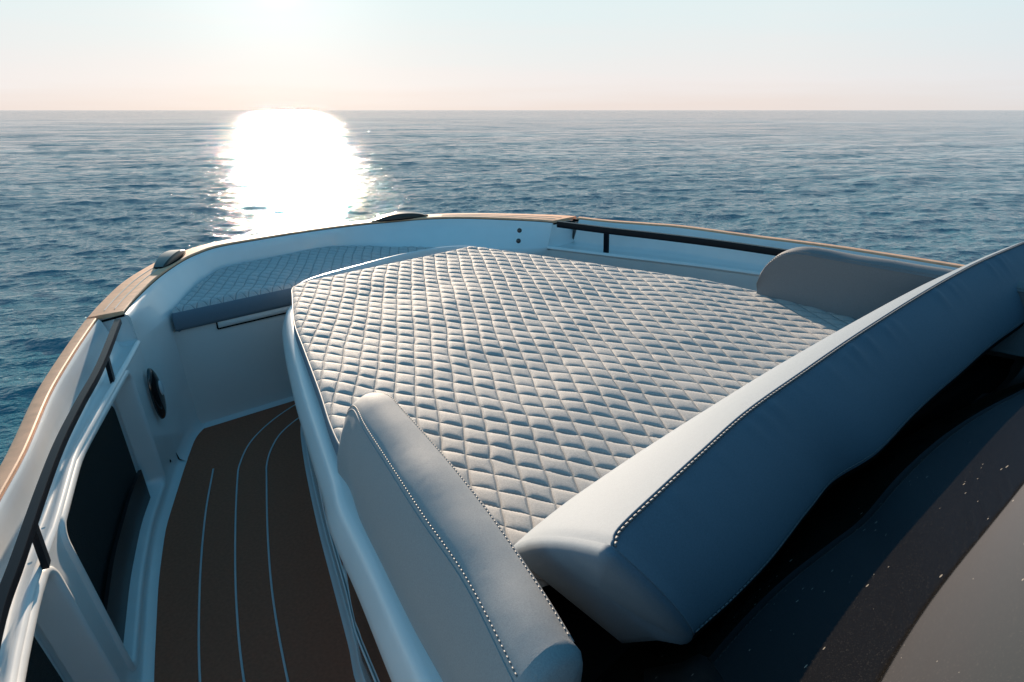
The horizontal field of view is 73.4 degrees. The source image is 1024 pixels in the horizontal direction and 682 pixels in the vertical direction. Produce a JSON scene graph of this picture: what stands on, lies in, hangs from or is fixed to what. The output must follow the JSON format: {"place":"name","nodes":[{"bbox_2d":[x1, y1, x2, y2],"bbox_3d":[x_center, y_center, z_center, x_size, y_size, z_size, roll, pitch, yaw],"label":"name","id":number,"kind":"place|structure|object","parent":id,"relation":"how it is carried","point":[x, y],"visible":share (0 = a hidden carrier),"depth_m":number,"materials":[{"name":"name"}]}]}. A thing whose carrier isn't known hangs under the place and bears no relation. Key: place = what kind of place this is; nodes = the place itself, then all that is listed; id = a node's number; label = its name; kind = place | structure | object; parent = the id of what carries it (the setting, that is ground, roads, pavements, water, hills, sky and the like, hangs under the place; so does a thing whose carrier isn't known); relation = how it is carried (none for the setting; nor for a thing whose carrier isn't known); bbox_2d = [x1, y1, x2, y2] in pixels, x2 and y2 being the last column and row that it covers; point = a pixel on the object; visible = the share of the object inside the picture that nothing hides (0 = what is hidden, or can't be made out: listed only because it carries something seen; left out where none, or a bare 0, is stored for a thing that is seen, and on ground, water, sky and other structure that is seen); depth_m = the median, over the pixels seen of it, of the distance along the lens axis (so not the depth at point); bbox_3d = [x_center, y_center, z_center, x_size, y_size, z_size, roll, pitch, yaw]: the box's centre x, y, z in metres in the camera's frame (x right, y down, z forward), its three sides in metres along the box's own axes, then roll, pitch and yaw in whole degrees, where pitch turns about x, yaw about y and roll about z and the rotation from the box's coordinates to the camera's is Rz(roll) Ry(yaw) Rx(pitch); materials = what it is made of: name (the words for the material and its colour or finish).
{"place":"outdoors","nodes":[
{"label":"outdoors","id":0,"kind":"place"},
{"bbox_2d":[0,110,1023,464],"bbox_3d":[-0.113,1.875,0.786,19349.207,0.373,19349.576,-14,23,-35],"label":"sea","id":1,"kind":"structure","parent":0,"point":[98,208],"depth_m":21.10,"materials":[{"name":"teal liquid"}]},
{"bbox_2d":[0,212,1023,681],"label":"motor boat","id":2,"kind":"object","parent":1,"relation":"on","point":[176,506],"visible":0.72,"depth_m":2.07,"materials":[{"name":"white plastic"}]},
{"bbox_2d":[172,246,436,331],"bbox_3d":[-1.122,-0.391,3.886,1.643,0.122,0.658,-18,27,-34],"label":"bow seat cushion","id":3,"kind":"object","parent":2,"relation":"on","point":[241,289],"visible":0.81,"depth_m":3.56,"materials":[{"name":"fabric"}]},
{"bbox_2d":[337,393,582,681],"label":"bolster","id":4,"kind":"object","parent":2,"relation":"on","point":[476,604],"visible":1,"depth_m":1.24,"materials":[{"name":"leather"}]},
{"bbox_2d":[291,246,857,587],"bbox_3d":[0.082,-0.043,2.724,2.035,0.102,2.343,-18,27,-34],"label":"sun pad","id":5,"kind":"object","parent":2,"relation":"on","point":[527,393],"visible":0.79,"depth_m":2.40,"materials":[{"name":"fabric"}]},
{"bbox_2d":[514,241,1023,644],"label":"backrest cushion","id":6,"kind":"object","parent":2,"relation":"on","point":[682,533],"visible":0.99,"depth_m":1.31,"materials":[{"name":"leather"}]},
{"bbox_2d":[756,247,1023,359],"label":"bolster","id":7,"kind":"object","parent":2,"relation":"on","point":[853,286],"visible":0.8,"depth_m":2.63,"materials":[{"name":"grey leather"}]},
{"bbox_2d":[0,0,1023,109],"label":"sky","id":8,"kind":"structure","parent":0,"point":[55,54],"materials":[{"name":"white"}]}
]}

